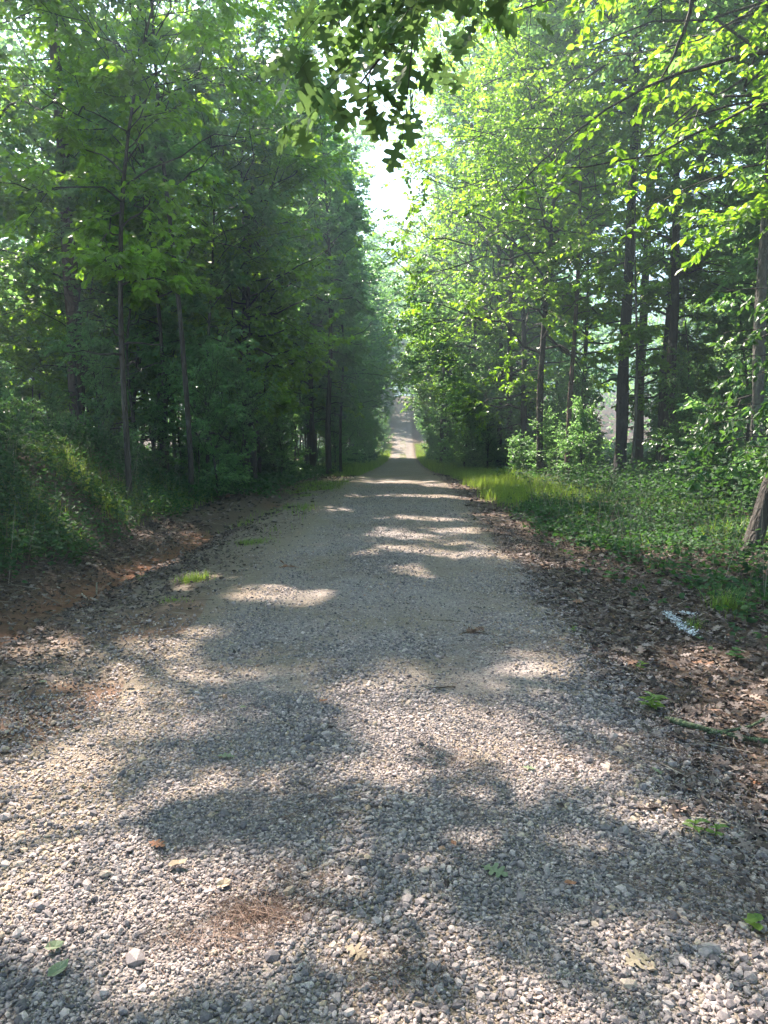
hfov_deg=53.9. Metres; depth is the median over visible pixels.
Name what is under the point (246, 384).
shrub
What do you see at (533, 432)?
shrub
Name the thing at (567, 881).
fallen leaf
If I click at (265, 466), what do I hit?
shrub
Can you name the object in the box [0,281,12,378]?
young tree
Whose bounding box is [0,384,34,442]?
shrub
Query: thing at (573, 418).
shrub
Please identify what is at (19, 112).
young tree
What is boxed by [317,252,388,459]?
broadleaf tree
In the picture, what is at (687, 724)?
mossy branch
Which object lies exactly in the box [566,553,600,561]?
fallen branch
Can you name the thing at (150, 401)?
young tree
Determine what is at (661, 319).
distant wood
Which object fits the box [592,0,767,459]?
broadleaf tree
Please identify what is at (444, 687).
fallen branch
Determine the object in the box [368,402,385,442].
shrub
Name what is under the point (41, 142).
broadleaf tree
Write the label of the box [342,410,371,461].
shrub
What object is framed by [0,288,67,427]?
young tree
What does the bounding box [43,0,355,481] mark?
broadleaf tree
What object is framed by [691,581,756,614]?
grass tuft
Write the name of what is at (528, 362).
broadleaf tree
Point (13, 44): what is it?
broadleaf tree
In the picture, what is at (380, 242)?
broadleaf tree
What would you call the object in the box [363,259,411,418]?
broadleaf tree
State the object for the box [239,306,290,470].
young tree
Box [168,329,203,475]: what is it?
young tree
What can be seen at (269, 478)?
bank undergrowth
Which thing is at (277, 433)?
shrub
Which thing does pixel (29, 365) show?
young tree
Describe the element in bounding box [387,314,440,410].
broadleaf tree
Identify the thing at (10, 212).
broadleaf tree
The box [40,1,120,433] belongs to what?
pine tree
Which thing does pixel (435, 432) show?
shrub
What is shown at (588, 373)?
shrub
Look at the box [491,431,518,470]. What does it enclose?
shrub
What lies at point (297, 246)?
young tree
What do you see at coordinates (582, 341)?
young tree
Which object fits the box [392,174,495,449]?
broadleaf tree
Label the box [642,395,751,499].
shrub
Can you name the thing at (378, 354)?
broadleaf tree
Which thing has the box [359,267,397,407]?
broadleaf tree
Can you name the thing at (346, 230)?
broadleaf tree
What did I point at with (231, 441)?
shrub
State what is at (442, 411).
shrub
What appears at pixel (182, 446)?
shrub
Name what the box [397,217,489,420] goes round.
broadleaf tree
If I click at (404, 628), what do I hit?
twig litter
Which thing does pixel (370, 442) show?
shrub
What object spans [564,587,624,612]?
fallen branch
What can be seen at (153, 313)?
young tree
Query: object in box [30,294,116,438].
young tree
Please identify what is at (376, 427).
shrub
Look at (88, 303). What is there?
young tree
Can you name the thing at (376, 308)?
broadleaf tree
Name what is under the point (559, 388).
shrub
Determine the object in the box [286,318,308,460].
young tree
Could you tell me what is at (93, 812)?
stone
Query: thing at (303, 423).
young tree
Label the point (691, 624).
grass tuft
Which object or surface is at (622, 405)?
broadleaf tree
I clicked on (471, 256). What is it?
broadleaf tree
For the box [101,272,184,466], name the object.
young tree
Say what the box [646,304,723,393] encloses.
broadleaf tree
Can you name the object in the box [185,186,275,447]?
young tree
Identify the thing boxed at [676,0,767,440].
broadleaf tree
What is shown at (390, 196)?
sky
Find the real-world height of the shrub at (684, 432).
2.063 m
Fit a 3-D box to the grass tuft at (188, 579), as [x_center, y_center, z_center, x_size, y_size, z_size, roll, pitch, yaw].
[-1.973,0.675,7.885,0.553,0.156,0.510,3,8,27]
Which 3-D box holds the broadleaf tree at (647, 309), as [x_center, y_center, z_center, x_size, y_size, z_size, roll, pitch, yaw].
[8.347,-12.273,25.534,11.687,21.874,12.001,-6,9,-42]
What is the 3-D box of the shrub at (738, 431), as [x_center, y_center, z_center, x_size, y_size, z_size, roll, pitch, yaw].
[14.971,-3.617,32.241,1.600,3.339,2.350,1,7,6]
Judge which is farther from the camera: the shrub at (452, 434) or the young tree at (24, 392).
the shrub at (452, 434)
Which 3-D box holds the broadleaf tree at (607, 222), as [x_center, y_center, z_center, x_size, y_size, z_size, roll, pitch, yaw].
[8.916,-10.884,33.694,8.028,17.647,9.388,-2,7,-19]
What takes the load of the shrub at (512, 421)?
on the ground at (262, 508)
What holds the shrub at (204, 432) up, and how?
on the ground at (262, 508)
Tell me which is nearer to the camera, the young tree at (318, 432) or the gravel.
the gravel
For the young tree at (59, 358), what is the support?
on the ground at (262, 508)
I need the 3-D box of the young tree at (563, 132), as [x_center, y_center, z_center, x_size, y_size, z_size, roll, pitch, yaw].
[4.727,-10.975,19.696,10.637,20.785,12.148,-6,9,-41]
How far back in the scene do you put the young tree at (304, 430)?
39.02 m
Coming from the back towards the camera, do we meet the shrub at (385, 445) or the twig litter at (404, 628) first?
the shrub at (385, 445)
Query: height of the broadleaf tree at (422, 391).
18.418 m
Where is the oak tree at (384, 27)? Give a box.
[261,0,559,172]
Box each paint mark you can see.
[662,610,702,635]
[679,610,697,615]
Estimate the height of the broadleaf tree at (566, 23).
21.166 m
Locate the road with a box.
[0,396,767,1023]
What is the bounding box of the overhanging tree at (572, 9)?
[457,0,767,239]
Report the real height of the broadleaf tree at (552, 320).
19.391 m
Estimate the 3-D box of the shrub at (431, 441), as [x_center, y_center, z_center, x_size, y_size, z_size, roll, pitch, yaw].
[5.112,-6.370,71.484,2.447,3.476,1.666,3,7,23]
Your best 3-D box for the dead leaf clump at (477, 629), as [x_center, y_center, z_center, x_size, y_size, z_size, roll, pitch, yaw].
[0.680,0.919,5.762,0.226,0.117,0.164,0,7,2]
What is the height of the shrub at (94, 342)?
3.800 m
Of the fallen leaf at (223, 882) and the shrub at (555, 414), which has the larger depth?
the shrub at (555, 414)
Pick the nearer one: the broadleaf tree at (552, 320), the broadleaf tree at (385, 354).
the broadleaf tree at (552, 320)
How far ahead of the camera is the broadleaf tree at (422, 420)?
90.40 m
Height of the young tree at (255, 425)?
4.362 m
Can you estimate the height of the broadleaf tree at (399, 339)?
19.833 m
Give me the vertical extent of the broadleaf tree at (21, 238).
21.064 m
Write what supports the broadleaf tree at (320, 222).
on the ground at (262, 508)
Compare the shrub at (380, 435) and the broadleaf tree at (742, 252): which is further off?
the shrub at (380, 435)
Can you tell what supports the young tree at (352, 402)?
on the ground at (262, 508)
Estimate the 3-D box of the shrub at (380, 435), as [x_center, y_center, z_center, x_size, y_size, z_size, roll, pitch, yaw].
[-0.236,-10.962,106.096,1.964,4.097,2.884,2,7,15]
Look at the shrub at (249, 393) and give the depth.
19.50 m
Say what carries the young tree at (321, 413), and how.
on the ground at (262, 508)
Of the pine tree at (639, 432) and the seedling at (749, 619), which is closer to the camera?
the seedling at (749, 619)
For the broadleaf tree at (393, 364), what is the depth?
59.15 m
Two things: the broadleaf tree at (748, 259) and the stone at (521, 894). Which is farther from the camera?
the broadleaf tree at (748, 259)
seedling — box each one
[604,570,618,580]
[635,660,647,670]
[638,691,668,709]
[682,818,710,831]
[703,824,729,837]
[726,647,744,658]
[734,549,754,570]
[736,600,759,623]
[743,913,763,930]
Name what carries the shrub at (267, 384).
on the ground at (262, 508)
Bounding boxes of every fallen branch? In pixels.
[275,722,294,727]
[432,686,455,688]
[532,599,577,604]
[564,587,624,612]
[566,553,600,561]
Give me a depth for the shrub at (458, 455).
33.73 m
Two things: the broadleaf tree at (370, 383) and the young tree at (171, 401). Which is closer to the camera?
the young tree at (171, 401)
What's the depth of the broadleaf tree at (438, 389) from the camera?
39.09 m
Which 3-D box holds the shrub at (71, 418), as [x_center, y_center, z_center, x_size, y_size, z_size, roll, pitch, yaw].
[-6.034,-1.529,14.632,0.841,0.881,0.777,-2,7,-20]
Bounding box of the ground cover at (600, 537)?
[484,442,767,649]
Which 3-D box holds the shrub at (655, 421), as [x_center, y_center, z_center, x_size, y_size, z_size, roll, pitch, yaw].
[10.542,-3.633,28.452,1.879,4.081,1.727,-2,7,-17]
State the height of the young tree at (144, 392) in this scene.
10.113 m
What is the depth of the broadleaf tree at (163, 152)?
14.19 m
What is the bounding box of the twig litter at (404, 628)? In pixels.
[0,480,767,873]
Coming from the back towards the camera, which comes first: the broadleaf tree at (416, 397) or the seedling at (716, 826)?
the broadleaf tree at (416, 397)
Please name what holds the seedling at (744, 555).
on the ground at (262, 508)
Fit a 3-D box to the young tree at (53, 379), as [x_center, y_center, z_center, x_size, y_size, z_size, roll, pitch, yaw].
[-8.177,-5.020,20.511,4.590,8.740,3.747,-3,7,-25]
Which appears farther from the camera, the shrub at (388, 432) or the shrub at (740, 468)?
the shrub at (388, 432)
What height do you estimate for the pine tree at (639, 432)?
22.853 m
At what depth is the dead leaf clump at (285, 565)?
8.33 m
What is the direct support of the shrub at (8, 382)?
on the ground at (262, 508)
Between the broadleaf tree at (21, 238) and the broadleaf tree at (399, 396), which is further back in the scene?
the broadleaf tree at (399, 396)
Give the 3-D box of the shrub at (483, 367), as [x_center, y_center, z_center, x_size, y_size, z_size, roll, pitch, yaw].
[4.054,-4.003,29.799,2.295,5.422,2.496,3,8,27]
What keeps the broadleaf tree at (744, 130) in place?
on the ground at (262, 508)
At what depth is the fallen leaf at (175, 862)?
2.69 m
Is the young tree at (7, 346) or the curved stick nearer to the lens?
the curved stick
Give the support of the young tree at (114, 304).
on the ground at (262, 508)
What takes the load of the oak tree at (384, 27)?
on the ground at (262, 508)
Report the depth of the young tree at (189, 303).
17.39 m
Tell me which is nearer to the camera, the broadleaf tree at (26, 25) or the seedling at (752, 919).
the seedling at (752, 919)
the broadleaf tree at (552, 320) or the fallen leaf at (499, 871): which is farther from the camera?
the broadleaf tree at (552, 320)
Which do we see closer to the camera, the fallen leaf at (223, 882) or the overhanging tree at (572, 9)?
the fallen leaf at (223, 882)
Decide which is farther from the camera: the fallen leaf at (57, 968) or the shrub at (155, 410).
the shrub at (155, 410)
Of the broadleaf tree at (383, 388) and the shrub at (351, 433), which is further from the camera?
the broadleaf tree at (383, 388)
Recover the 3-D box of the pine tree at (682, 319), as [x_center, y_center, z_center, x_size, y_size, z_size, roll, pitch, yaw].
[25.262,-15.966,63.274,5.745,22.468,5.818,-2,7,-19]
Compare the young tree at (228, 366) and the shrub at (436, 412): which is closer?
the young tree at (228, 366)
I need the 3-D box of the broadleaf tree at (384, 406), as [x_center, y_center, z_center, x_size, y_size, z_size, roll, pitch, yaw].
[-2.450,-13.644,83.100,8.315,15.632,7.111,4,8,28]
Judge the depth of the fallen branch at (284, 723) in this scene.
3.97 m
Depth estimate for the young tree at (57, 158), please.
18.17 m
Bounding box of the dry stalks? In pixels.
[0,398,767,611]
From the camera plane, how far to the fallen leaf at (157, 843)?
2.83 m
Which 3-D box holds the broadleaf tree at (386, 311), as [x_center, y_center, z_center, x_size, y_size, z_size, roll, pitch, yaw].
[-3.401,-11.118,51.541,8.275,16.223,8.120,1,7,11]
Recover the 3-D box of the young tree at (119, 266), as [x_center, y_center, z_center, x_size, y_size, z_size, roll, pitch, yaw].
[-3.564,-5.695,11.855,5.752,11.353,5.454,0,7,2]
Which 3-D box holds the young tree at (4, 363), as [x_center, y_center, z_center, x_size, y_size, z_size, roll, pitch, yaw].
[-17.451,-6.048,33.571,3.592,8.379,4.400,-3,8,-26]
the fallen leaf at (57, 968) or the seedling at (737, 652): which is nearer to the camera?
the fallen leaf at (57, 968)
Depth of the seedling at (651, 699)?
4.22 m
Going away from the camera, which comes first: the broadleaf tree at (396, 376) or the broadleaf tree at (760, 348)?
the broadleaf tree at (760, 348)
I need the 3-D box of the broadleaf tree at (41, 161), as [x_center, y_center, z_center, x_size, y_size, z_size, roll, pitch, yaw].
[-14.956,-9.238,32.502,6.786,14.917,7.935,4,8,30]
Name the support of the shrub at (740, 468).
on the ground at (262, 508)
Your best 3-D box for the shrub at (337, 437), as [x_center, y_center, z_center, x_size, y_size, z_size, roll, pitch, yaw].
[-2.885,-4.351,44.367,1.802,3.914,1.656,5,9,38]
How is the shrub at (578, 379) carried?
on the ground at (262, 508)
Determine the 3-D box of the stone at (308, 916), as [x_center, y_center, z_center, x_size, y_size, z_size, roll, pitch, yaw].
[-0.245,1.296,2.411,0.032,0.029,0.044,-5,8,-34]
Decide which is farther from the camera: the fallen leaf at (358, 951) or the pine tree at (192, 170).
the pine tree at (192, 170)
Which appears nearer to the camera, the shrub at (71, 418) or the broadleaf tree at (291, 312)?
the shrub at (71, 418)
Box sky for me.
[0,0,764,395]
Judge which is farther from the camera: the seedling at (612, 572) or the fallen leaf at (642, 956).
the seedling at (612, 572)
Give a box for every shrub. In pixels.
[0,353,36,421]
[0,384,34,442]
[0,388,39,443]
[28,377,86,430]
[52,302,135,440]
[54,410,86,444]
[104,426,144,468]
[129,380,182,472]
[150,322,233,481]
[167,331,250,500]
[171,420,205,464]
[175,440,203,467]
[192,384,234,468]
[193,352,268,479]
[208,345,280,493]
[214,420,243,466]
[240,416,299,476]
[253,361,297,470]
[260,383,303,468]
[260,412,315,480]
[318,411,358,462]
[321,410,350,461]
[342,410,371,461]
[342,418,365,461]
[358,408,376,455]
[365,419,382,453]
[365,424,376,453]
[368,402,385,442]
[369,412,385,456]
[376,421,388,444]
[377,418,390,447]
[379,400,395,428]
[383,388,397,424]
[384,422,393,439]
[424,409,437,458]
[425,424,434,458]
[425,435,433,453]
[426,372,460,463]
[427,397,446,455]
[429,400,446,428]
[431,430,439,454]
[436,424,458,468]
[440,356,494,467]
[445,352,488,466]
[455,344,515,469]
[455,379,501,467]
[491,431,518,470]
[494,402,531,466]
[504,430,550,474]
[514,410,536,462]
[525,403,565,474]
[533,381,574,472]
[534,394,565,455]
[545,365,568,429]
[552,355,604,460]
[552,399,596,473]
[553,366,589,433]
[554,395,614,478]
[562,354,606,435]
[573,427,605,464]
[585,416,607,462]
[627,411,657,455]
[632,350,693,448]
[638,379,686,459]
[641,396,687,459]
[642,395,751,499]
[646,346,723,471]
[655,317,726,464]
[675,412,704,464]
[680,288,767,492]
[686,295,766,459]
[687,354,734,423]
[695,398,740,459]
[718,432,767,509]
[727,334,767,442]
[727,394,750,455]
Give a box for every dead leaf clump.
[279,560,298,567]
[460,624,488,634]
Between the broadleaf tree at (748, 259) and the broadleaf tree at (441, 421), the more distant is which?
the broadleaf tree at (441, 421)
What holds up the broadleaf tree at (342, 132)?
on the ground at (262, 508)
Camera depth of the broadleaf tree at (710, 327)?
67.04 m
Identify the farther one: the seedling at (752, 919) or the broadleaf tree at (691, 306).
the broadleaf tree at (691, 306)
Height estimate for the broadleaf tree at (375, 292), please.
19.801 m
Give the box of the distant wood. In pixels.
[0,275,767,443]
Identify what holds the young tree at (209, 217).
on the ground at (262, 508)
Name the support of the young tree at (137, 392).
on the ground at (262, 508)
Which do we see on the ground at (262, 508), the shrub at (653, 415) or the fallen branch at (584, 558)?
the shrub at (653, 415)
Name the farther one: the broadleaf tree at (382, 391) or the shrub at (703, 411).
the broadleaf tree at (382, 391)
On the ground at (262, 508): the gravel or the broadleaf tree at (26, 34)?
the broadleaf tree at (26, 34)
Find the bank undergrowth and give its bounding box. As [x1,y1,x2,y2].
[0,395,746,582]
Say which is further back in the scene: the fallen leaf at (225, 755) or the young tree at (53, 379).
the young tree at (53, 379)
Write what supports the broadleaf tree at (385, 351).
on the ground at (262, 508)
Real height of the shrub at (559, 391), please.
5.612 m
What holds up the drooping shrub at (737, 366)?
on the ground at (262, 508)
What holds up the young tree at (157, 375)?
on the ground at (262, 508)
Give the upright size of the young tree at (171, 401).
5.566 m
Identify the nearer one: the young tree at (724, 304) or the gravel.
the gravel
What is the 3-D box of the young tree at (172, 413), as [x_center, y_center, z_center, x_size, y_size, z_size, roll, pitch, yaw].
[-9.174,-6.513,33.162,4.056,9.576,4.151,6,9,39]
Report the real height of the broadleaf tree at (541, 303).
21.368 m
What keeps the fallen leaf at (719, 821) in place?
on the gravel
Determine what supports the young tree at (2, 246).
on the ground at (262, 508)
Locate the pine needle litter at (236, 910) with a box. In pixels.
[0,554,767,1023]
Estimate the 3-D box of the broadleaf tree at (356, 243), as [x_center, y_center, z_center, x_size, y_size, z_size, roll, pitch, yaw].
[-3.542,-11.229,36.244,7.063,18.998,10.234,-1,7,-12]
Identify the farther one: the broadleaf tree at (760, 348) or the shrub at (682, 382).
the shrub at (682, 382)
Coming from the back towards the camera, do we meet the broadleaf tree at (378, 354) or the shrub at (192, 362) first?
the broadleaf tree at (378, 354)
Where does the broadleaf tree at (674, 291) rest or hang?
on the ground at (262, 508)
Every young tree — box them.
[0,0,291,501]
[0,18,222,436]
[0,37,75,398]
[0,111,151,425]
[0,157,155,418]
[0,225,63,406]
[0,225,82,419]
[0,229,115,411]
[0,239,19,347]
[0,247,90,404]
[0,262,65,416]
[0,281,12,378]
[0,283,13,379]
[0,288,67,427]
[24,276,116,411]
[24,284,130,422]
[30,256,120,430]
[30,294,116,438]
[48,106,216,454]
[55,295,132,417]
[85,340,151,444]
[87,280,180,444]
[96,167,211,450]
[97,288,207,471]
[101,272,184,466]
[102,293,168,445]
[107,62,294,478]
[107,280,209,466]
[132,385,184,440]
[136,357,176,460]
[151,107,304,431]
[166,354,184,438]
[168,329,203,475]
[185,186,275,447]
[196,276,262,465]
[203,175,320,459]
[214,359,259,467]
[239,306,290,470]
[260,199,344,468]
[279,308,326,462]
[283,316,323,462]
[285,346,352,462]
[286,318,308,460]
[287,192,369,473]
[288,388,302,451]
[306,377,345,448]
[317,326,362,443]
[387,0,766,476]
[514,281,603,410]
[542,27,715,479]
[645,226,745,460]
[679,299,748,410]
[680,117,767,455]
[705,241,767,435]
[710,320,767,431]
[715,271,767,439]
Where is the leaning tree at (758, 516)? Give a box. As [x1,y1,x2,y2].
[736,29,767,552]
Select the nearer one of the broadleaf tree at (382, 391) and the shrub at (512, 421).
the shrub at (512, 421)
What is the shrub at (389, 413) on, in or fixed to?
on the ground at (262, 508)
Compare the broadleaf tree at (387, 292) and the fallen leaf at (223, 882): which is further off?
the broadleaf tree at (387, 292)
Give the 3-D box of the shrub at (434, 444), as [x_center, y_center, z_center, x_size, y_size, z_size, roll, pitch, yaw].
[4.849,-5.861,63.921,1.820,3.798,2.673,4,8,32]
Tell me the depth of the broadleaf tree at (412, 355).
82.52 m
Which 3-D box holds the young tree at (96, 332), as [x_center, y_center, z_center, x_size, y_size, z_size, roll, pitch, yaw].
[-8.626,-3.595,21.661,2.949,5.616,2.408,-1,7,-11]
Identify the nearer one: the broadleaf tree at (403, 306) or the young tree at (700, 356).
the young tree at (700, 356)
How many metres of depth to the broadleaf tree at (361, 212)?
31.73 m
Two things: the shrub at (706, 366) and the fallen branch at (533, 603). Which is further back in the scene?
the shrub at (706, 366)
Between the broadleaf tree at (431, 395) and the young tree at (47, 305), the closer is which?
the young tree at (47, 305)
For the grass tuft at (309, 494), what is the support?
on the ground at (262, 508)
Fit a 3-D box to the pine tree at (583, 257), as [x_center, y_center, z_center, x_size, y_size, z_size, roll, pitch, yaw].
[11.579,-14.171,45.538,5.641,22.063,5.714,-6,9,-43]
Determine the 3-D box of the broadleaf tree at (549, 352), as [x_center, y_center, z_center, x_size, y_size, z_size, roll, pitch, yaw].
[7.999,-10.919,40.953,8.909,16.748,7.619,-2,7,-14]
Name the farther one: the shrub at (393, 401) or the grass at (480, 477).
the shrub at (393, 401)
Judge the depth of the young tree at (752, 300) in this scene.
28.03 m
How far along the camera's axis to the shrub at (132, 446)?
14.39 m
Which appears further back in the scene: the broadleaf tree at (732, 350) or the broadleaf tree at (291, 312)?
the broadleaf tree at (732, 350)
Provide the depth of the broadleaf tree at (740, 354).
43.02 m
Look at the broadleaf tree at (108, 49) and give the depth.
16.47 m
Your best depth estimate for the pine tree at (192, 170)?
40.69 m
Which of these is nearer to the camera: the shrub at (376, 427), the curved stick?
the curved stick
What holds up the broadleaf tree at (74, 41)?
on the ground at (262, 508)
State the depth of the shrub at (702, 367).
26.16 m
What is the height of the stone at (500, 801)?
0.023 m
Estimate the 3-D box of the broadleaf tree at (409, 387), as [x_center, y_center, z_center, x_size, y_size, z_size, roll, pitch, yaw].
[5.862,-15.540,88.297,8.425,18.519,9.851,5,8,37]
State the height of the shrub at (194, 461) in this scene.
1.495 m
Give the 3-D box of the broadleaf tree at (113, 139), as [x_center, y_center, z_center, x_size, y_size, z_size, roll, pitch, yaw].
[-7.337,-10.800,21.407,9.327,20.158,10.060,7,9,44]
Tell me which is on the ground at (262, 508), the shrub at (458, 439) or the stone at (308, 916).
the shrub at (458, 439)
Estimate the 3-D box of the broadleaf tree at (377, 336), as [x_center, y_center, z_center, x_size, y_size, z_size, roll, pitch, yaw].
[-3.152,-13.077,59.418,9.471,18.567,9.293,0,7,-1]
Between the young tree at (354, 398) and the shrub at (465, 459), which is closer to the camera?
the shrub at (465, 459)
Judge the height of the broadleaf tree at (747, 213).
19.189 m
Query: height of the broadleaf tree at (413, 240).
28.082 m
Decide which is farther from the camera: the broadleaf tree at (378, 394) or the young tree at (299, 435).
the broadleaf tree at (378, 394)
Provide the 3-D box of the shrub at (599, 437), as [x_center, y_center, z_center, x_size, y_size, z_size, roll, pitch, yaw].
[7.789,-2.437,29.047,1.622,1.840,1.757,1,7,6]
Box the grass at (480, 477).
[0,432,767,622]
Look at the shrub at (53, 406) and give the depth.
17.01 m
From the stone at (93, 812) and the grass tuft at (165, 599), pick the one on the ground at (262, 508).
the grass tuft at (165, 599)
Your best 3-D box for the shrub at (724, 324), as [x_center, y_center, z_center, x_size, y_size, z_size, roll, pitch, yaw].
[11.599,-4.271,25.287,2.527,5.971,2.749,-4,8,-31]
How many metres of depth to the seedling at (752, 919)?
2.38 m
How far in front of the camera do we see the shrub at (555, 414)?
33.80 m
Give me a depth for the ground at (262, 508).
7.44 m
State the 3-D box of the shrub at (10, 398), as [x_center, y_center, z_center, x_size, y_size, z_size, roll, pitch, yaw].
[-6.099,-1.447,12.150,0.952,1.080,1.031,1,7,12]
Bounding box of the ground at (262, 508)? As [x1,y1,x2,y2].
[0,392,767,927]
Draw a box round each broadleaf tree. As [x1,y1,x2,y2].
[0,0,70,284]
[0,0,86,64]
[0,0,126,381]
[0,0,183,225]
[0,0,236,401]
[0,0,344,471]
[0,129,87,419]
[0,133,54,363]
[1,0,306,467]
[1,12,200,382]
[3,225,38,413]
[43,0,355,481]
[87,0,227,503]
[96,0,352,373]
[148,164,229,456]
[151,0,349,481]
[175,0,338,472]
[224,129,352,383]
[238,76,380,468]
[250,105,388,441]
[256,107,381,463]
[279,163,376,464]
[281,59,376,474]
[282,241,379,460]
[314,177,387,460]
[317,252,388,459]
[343,248,397,415]
[344,269,396,435]
[345,0,740,476]
[345,15,555,428]
[345,232,398,446]
[349,332,388,446]
[350,0,551,371]
[350,270,395,428]
[352,293,400,445]
[353,269,405,453]
[356,259,403,452]
[357,218,415,391]
[358,214,401,376]
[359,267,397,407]
[362,279,404,425]
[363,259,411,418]
[363,304,395,405]
[365,318,397,422]
[367,314,396,418]
[373,352,397,424]
[378,258,488,424]
[379,1,653,468]
[380,198,517,383]
[382,220,460,355]
[384,250,492,420]
[387,227,476,367]
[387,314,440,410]
[389,7,581,466]
[390,280,435,427]
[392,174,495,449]
[392,285,471,389]
[395,182,486,464]
[395,259,427,437]
[395,306,431,419]
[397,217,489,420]
[397,308,420,412]
[399,296,434,402]
[400,1,611,466]
[403,307,433,402]
[405,311,440,437]
[405,355,429,446]
[405,383,427,437]
[406,324,437,429]
[409,383,429,437]
[435,0,747,480]
[438,0,767,236]
[461,141,602,410]
[476,240,571,398]
[480,220,589,386]
[492,2,763,459]
[496,23,696,456]
[498,265,574,418]
[508,0,767,316]
[550,272,619,397]
[564,0,767,495]
[583,0,758,461]
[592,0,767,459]
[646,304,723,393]
[675,8,767,230]
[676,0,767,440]
[683,70,767,374]
[686,281,755,325]
[687,169,767,373]
[690,248,735,384]
[722,238,749,386]
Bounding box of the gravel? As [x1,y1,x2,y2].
[0,482,767,1023]
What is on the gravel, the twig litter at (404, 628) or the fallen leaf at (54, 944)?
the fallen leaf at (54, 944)
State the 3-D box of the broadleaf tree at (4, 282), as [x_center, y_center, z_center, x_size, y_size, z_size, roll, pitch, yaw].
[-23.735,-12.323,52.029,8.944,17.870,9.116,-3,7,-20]
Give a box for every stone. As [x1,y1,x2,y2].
[13,860,24,866]
[89,810,98,815]
[125,948,144,966]
[219,808,229,818]
[264,949,280,961]
[301,912,313,921]
[495,799,502,804]
[517,890,525,901]
[700,942,720,953]
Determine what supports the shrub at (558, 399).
on the ground at (262, 508)
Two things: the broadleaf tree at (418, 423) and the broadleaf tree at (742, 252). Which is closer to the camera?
the broadleaf tree at (742, 252)
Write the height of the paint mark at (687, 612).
0.056 m
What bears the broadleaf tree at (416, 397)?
on the ground at (262, 508)
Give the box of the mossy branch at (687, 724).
[665,716,767,744]
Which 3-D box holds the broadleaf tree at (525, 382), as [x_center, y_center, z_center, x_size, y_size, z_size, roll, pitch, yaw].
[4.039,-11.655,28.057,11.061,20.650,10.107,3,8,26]
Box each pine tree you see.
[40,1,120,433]
[160,63,227,455]
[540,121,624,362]
[604,1,660,462]
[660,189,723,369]
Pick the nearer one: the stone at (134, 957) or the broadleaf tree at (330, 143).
the stone at (134, 957)
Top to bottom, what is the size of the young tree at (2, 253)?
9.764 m
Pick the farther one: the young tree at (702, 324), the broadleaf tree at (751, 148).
the young tree at (702, 324)
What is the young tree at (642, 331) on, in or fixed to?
on the ground at (262, 508)
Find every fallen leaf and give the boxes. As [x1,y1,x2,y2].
[44,940,63,949]
[47,958,68,975]
[148,839,164,847]
[168,858,186,865]
[216,753,233,756]
[216,879,231,886]
[345,942,367,959]
[481,863,507,877]
[564,879,575,883]
[624,947,649,968]
[717,818,728,823]
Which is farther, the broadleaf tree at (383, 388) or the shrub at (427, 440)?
the broadleaf tree at (383, 388)
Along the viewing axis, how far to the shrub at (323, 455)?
39.90 m
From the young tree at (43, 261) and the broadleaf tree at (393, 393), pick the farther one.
the broadleaf tree at (393, 393)
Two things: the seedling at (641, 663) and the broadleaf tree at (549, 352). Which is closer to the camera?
the seedling at (641, 663)
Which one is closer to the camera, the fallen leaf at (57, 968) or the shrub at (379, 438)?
the fallen leaf at (57, 968)
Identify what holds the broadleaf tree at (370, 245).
on the ground at (262, 508)
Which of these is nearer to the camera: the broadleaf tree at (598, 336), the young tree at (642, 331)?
the young tree at (642, 331)
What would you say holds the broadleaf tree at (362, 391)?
on the ground at (262, 508)
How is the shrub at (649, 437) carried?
on the ground at (262, 508)
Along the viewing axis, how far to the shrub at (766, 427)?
30.04 m
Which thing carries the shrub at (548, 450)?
on the ground at (262, 508)
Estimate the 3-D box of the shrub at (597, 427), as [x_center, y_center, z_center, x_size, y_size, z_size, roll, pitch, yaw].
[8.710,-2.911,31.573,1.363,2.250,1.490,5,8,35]
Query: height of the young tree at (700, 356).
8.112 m
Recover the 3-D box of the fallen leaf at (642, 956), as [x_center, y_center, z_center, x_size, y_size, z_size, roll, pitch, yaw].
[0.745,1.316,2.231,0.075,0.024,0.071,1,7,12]
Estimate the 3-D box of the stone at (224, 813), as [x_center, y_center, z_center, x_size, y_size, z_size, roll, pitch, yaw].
[-0.648,1.225,3.059,0.045,0.033,0.058,-2,7,-17]
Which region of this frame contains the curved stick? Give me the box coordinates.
[687,816,760,837]
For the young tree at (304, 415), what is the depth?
29.97 m
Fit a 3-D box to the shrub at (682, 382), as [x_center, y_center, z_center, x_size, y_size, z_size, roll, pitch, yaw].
[8.904,-2.987,22.825,1.860,3.881,2.732,1,7,5]
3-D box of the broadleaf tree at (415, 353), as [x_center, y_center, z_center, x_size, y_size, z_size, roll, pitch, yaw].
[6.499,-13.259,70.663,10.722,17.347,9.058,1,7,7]
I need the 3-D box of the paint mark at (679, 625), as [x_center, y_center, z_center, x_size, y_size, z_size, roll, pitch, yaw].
[2.418,0.899,6.143,0.159,0.047,0.817,1,7,4]
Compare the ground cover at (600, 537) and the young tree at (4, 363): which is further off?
the young tree at (4, 363)
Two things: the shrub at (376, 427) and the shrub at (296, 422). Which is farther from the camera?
the shrub at (376, 427)
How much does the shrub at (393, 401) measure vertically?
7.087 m
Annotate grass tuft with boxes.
[158,595,186,603]
[173,569,218,584]
[235,534,279,546]
[294,492,317,496]
[678,614,707,630]
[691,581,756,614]
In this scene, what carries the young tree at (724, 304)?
on the ground at (262, 508)

